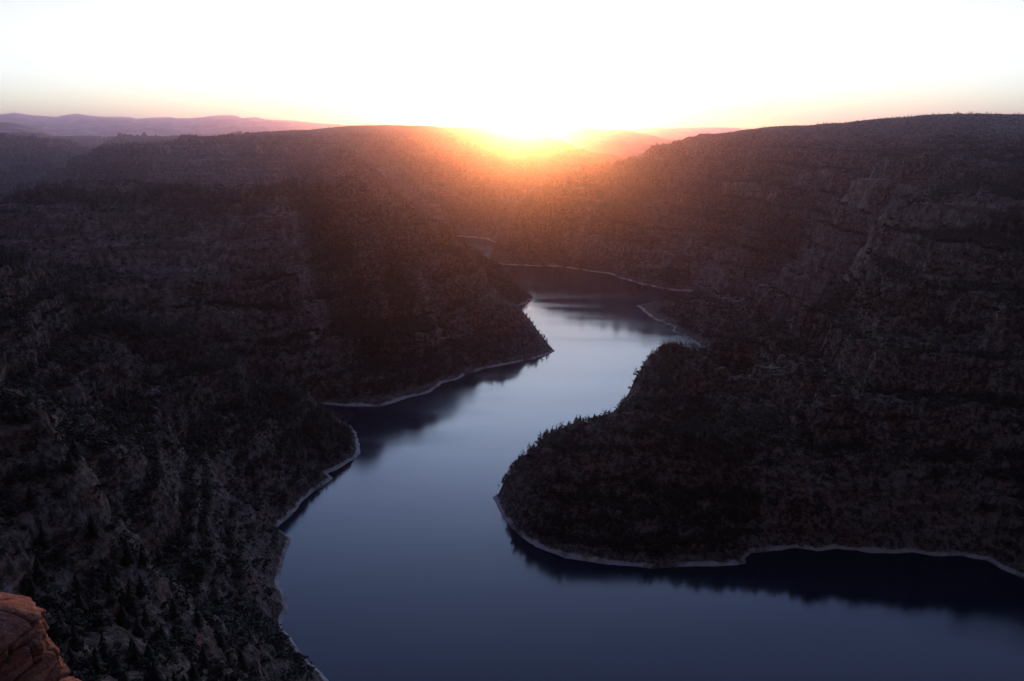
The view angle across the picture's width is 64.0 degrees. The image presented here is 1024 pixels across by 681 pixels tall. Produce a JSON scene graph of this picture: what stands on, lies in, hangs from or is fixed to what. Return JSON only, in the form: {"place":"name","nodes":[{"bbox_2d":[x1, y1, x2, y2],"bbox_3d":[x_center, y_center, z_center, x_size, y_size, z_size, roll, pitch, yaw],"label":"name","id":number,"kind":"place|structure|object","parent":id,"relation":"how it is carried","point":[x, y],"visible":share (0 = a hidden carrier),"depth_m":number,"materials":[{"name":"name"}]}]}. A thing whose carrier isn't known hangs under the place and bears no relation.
{"place":"outdoors","nodes":[
{"label":"outdoors","id":0,"kind":"place"},
{"bbox_2d":[0,122,675,154],"bbox_3d":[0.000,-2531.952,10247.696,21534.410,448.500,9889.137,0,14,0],"label":"hills","id":1,"kind":"structure","parent":0,"point":[598,141],"depth_m":8796.50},
{"bbox_2d":[0,112,746,139],"bbox_3d":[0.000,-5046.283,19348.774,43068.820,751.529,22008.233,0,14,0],"label":"mountains","id":2,"kind":"structure","parent":0,"point":[75,124],"depth_m":17119.19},
{"bbox_2d":[0,114,1023,680],"bbox_3d":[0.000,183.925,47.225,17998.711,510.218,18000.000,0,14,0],"label":"terrain","id":3,"kind":"structure","parent":0,"point":[806,524],"depth_m":1324.84,"materials":[{"name":"brown stone"}]},
{"bbox_2d":[20,574,33,584],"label":"juniper tree","id":4,"kind":"object","parent":3,"relation":"on","point":[26,577],"visible":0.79,"depth_m":432.35,"materials":[{"name":"green plant"}]},
{"bbox_2d":[25,484,38,508],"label":"pine tree","id":5,"kind":"object","parent":3,"relation":"on","point":[30,496],"visible":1,"depth_m":464.47,"materials":[{"name":"green plant"}]},
{"bbox_2d":[25,578,39,596],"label":"pine tree","id":6,"kind":"object","parent":3,"relation":"on","point":[31,586],"visible":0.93,"depth_m":427.60,"materials":[{"name":"green plant"}]},
{"bbox_2d":[0,592,69,680],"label":"rock pillar","id":7,"kind":"object","parent":3,"relation":"on","point":[29,650],"visible":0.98,"depth_m":18.89,"materials":[{"name":"red stone"}]},
{"bbox_2d":[29,593,41,605],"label":"juniper tree","id":8,"kind":"object","parent":3,"relation":"on","point":[36,598],"visible":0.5,"depth_m":425.11,"materials":[{"name":"green plant"}]},
{"bbox_2d":[31,557,47,583],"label":"pine tree","id":9,"kind":"object","parent":3,"relation":"on","point":[38,573],"visible":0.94,"depth_m":439.78,"materials":[{"name":"green plant"}]},
{"bbox_2d":[38,527,51,551],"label":"pine tree","id":10,"kind":"object","parent":3,"relation":"on","point":[44,542],"visible":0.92,"depth_m":460.77,"materials":[{"name":"green plant"}]},
{"bbox_2d":[41,594,57,607],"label":"juniper tree","id":11,"kind":"object","parent":3,"relation":"on","point":[48,601],"visible":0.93,"depth_m":432.49,"materials":[{"name":"green plant"}]},
{"bbox_2d":[46,622,57,637],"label":"juniper tree","id":12,"kind":"object","parent":3,"relation":"on","point":[50,631],"visible":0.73,"depth_m":400.08,"materials":[{"name":"green plant"}]},
{"bbox_2d":[61,653,69,661],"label":"juniper tree","id":13,"kind":"object","parent":3,"relation":"on","point":[66,658],"visible":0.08,"depth_m":354.46,"materials":[{"name":"green plant"}]},
{"bbox_2d":[60,653,71,675],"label":"pine tree","id":14,"kind":"object","parent":3,"relation":"on","point":[64,661],"visible":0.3,"depth_m":319.23,"materials":[{"name":"green plant"}]},
{"bbox_2d":[59,676,80,680],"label":"boulder","id":15,"kind":"object","parent":3,"relation":"on","point":[69,678],"visible":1,"depth_m":18.87,"materials":[{"name":"red stone"}]},
{"bbox_2d":[62,449,78,473],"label":"pine tree","id":16,"kind":"object","parent":3,"relation":"on","point":[70,466],"visible":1,"depth_m":490.61,"materials":[{"name":"green plant"}]},
{"bbox_2d":[66,645,81,670],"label":"pine tree","id":17,"kind":"object","parent":3,"relation":"on","point":[73,656],"visible":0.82,"depth_m":369.43,"materials":[{"name":"green plant"}]},
{"bbox_2d":[65,606,83,616],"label":"juniper tree","id":18,"kind":"object","parent":3,"relation":"on","point":[81,610],"visible":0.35,"depth_m":440.22,"materials":[{"name":"green plant"}]},
{"bbox_2d":[69,437,82,459],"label":"pine tree","id":19,"kind":"object","parent":3,"relation":"on","point":[73,447],"visible":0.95,"depth_m":505.20,"materials":[{"name":"green plant"}]},
{"bbox_2d":[69,670,82,678],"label":"juniper tree","id":20,"kind":"object","parent":3,"relation":"on","point":[75,674],"visible":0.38,"depth_m":318.35,"materials":[{"name":"green plant"}]},
{"bbox_2d":[68,627,84,652],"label":"pine tree","id":21,"kind":"object","parent":3,"relation":"on","point":[74,640],"visible":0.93,"depth_m":393.76,"materials":[{"name":"green plant"}]},
{"bbox_2d":[69,637,83,650],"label":"juniper tree","id":22,"kind":"object","parent":3,"relation":"on","point":[79,644],"visible":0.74,"depth_m":396.55,"materials":[{"name":"green plant"}]},
{"bbox_2d":[71,573,84,593],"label":"pine tree","id":23,"kind":"object","parent":3,"relation":"on","point":[76,583],"visible":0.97,"depth_m":455.25,"materials":[{"name":"green plant"}]},
{"bbox_2d":[71,625,84,636],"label":"juniper tree","id":24,"kind":"object","parent":3,"relation":"on","point":[80,630],"visible":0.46,"depth_m":407.42,"materials":[{"name":"green plant"}]},
{"bbox_2d":[76,593,87,612],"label":"pine tree","id":25,"kind":"object","parent":3,"relation":"on","point":[80,605],"visible":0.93,"depth_m":443.37,"materials":[{"name":"green plant"}]},
{"bbox_2d":[86,515,98,537],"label":"pine tree","id":26,"kind":"object","parent":3,"relation":"on","point":[91,524],"visible":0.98,"depth_m":490.09,"materials":[{"name":"green plant"}]},
{"bbox_2d":[92,647,103,662],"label":"pine tree","id":27,"kind":"object","parent":3,"relation":"on","point":[95,651],"visible":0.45,"depth_m":385.63,"materials":[{"name":"green plant"}]},
{"bbox_2d":[90,652,106,672],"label":"pine tree","id":28,"kind":"object","parent":3,"relation":"on","point":[94,660],"visible":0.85,"depth_m":375.54,"materials":[{"name":"green plant"}]},
{"bbox_2d":[100,662,107,674],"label":"juniper tree","id":29,"kind":"object","parent":3,"relation":"on","point":[104,671],"visible":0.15,"depth_m":387.03,"materials":[{"name":"green plant"}]},
{"bbox_2d":[97,634,112,659],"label":"pine tree","id":30,"kind":"object","parent":3,"relation":"on","point":[103,645],"visible":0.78,"depth_m":399.10,"materials":[{"name":"green plant"}]},
{"bbox_2d":[99,649,113,662],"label":"juniper tree","id":31,"kind":"object","parent":3,"relation":"on","point":[107,654],"visible":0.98,"depth_m":396.01,"materials":[{"name":"green plant"}]},
{"bbox_2d":[104,571,117,592],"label":"pine tree","id":32,"kind":"object","parent":3,"relation":"on","point":[110,583],"visible":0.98,"depth_m":469.11,"materials":[{"name":"green plant"}]},
{"bbox_2d":[107,668,126,679],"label":"juniper tree","id":33,"kind":"object","parent":3,"relation":"on","point":[116,672],"visible":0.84,"depth_m":380.01,"materials":[{"name":"green plant"}]},
{"bbox_2d":[110,655,124,673],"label":"pine tree","id":34,"kind":"object","parent":3,"relation":"on","point":[116,663],"visible":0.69,"depth_m":387.87,"materials":[{"name":"green plant"}]},
{"bbox_2d":[117,602,128,626],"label":"pine tree","id":35,"kind":"object","parent":3,"relation":"on","point":[122,619],"visible":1,"depth_m":456.33,"materials":[{"name":"green plant"}]},
{"bbox_2d":[128,638,140,652],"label":"pine tree","id":36,"kind":"object","parent":3,"relation":"on","point":[132,642],"visible":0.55,"depth_m":414.18,"materials":[{"name":"green plant"}]},
{"bbox_2d":[131,643,140,664],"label":"pine tree","id":37,"kind":"object","parent":3,"relation":"on","point":[134,654],"visible":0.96,"depth_m":406.79,"materials":[{"name":"green plant"}]},
{"bbox_2d":[132,617,146,637],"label":"pine tree","id":38,"kind":"object","parent":3,"relation":"on","point":[140,630],"visible":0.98,"depth_m":451.00,"materials":[{"name":"green plant"}]},
{"bbox_2d":[135,575,150,598],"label":"pine tree","id":39,"kind":"object","parent":3,"relation":"on","point":[142,589],"visible":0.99,"depth_m":485.24,"materials":[{"name":"green plant"}]},
{"bbox_2d":[138,543,149,564],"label":"pine tree","id":40,"kind":"object","parent":3,"relation":"on","point":[143,558],"visible":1,"depth_m":506.93,"materials":[{"name":"green plant"}]},
{"bbox_2d":[141,607,152,626],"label":"pine tree","id":41,"kind":"object","parent":3,"relation":"on","point":[146,620],"visible":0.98,"depth_m":469.00,"materials":[{"name":"green plant"}]},
{"bbox_2d":[143,661,156,680],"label":"pine tree","id":42,"kind":"object","parent":3,"relation":"on","point":[148,668],"visible":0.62,"depth_m":389.14,"materials":[{"name":"green plant"}]},
{"bbox_2d":[143,644,158,665],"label":"pine tree","id":43,"kind":"object","parent":3,"relation":"on","point":[146,654],"visible":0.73,"depth_m":417.93,"materials":[{"name":"green plant"}]},
{"bbox_2d":[147,662,164,680],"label":"pine tree","id":44,"kind":"object","parent":3,"relation":"on","point":[156,672],"visible":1,"depth_m":382.89,"materials":[{"name":"green plant"}]},
{"bbox_2d":[158,624,167,644],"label":"pine tree","id":45,"kind":"object","parent":3,"relation":"on","point":[163,633],"visible":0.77,"depth_m":469.95,"materials":[{"name":"green plant"}]},
{"bbox_2d":[169,598,179,620],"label":"pine tree","id":46,"kind":"object","parent":3,"relation":"on","point":[173,609],"visible":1,"depth_m":501.99,"materials":[{"name":"green plant"}]},
{"bbox_2d":[171,671,178,680],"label":"pine tree","id":47,"kind":"object","parent":3,"relation":"on","point":[173,678],"visible":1,"depth_m":373.60,"materials":[{"name":"green plant"}]},
{"bbox_2d":[187,662,201,680],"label":"pine tree","id":48,"kind":"object","parent":3,"relation":"on","point":[193,671],"visible":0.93,"depth_m":425.80,"materials":[{"name":"green plant"}]},
{"bbox_2d":[186,661,203,676],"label":"juniper tree","id":49,"kind":"object","parent":3,"relation":"on","point":[199,669],"visible":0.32,"depth_m":447.87,"materials":[{"name":"green plant"}]},
{"bbox_2d":[192,606,203,628],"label":"pine tree","id":50,"kind":"object","parent":3,"relation":"on","point":[198,619],"visible":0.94,"depth_m":515.76,"materials":[{"name":"green plant"}]},
{"bbox_2d":[197,645,210,668],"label":"pine tree","id":51,"kind":"object","parent":3,"relation":"on","point":[203,658],"visible":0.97,"depth_m":467.83,"materials":[{"name":"green plant"}]},
{"bbox_2d":[205,674,217,680],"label":"juniper tree","id":52,"kind":"object","parent":3,"relation":"on","point":[212,677],"visible":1,"depth_m":449.75,"materials":[{"name":"green plant"}]},
{"bbox_2d":[216,632,228,651],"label":"pine tree","id":53,"kind":"object","parent":3,"relation":"on","point":[221,643],"visible":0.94,"depth_m":531.31,"materials":[{"name":"green plant"}]},
{"bbox_2d":[224,671,238,680],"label":"juniper tree","id":54,"kind":"object","parent":3,"relation":"on","point":[233,676],"visible":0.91,"depth_m":455.71,"materials":[{"name":"green plant"}]},
{"bbox_2d":[227,654,235,669],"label":"pine tree","id":55,"kind":"object","parent":3,"relation":"on","point":[229,656],"visible":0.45,"depth_m":518.20,"materials":[{"name":"green plant"}]},
{"bbox_2d":[236,652,249,672],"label":"pine tree","id":56,"kind":"object","parent":3,"relation":"on","point":[243,663],"visible":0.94,"depth_m":533.84,"materials":[{"name":"green plant"}]},
{"bbox_2d":[0,111,1023,680],"bbox_3d":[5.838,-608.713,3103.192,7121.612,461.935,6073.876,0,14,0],"label":"pine forest","id":57,"kind":"object","parent":3,"relation":"on","point":[8,257],"visible":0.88,"depth_m":992.37,"materials":[{"name":"green plant"}]},
{"bbox_2d":[0,113,1023,680],"bbox_3d":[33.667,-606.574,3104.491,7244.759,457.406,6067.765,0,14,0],"label":"juniper scrub","id":58,"kind":"object","parent":3,"relation":"on","point":[170,547],"visible":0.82,"depth_m":938.50,"materials":[{"name":"green plant"}]},
{"bbox_2d":[0,0,1023,129],"label":"sky","id":59,"kind":"structure","parent":0,"point":[501,64],"materials":[{"name":"white"}]},
{"bbox_2d":[277,236,1023,680],"bbox_3d":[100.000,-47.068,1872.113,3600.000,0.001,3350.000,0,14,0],"label":"water","id":60,"kind":"structure","parent":0,"point":[411,554],"depth_m":781.89,"materials":[{"name":"blue liquid"}]}
]}

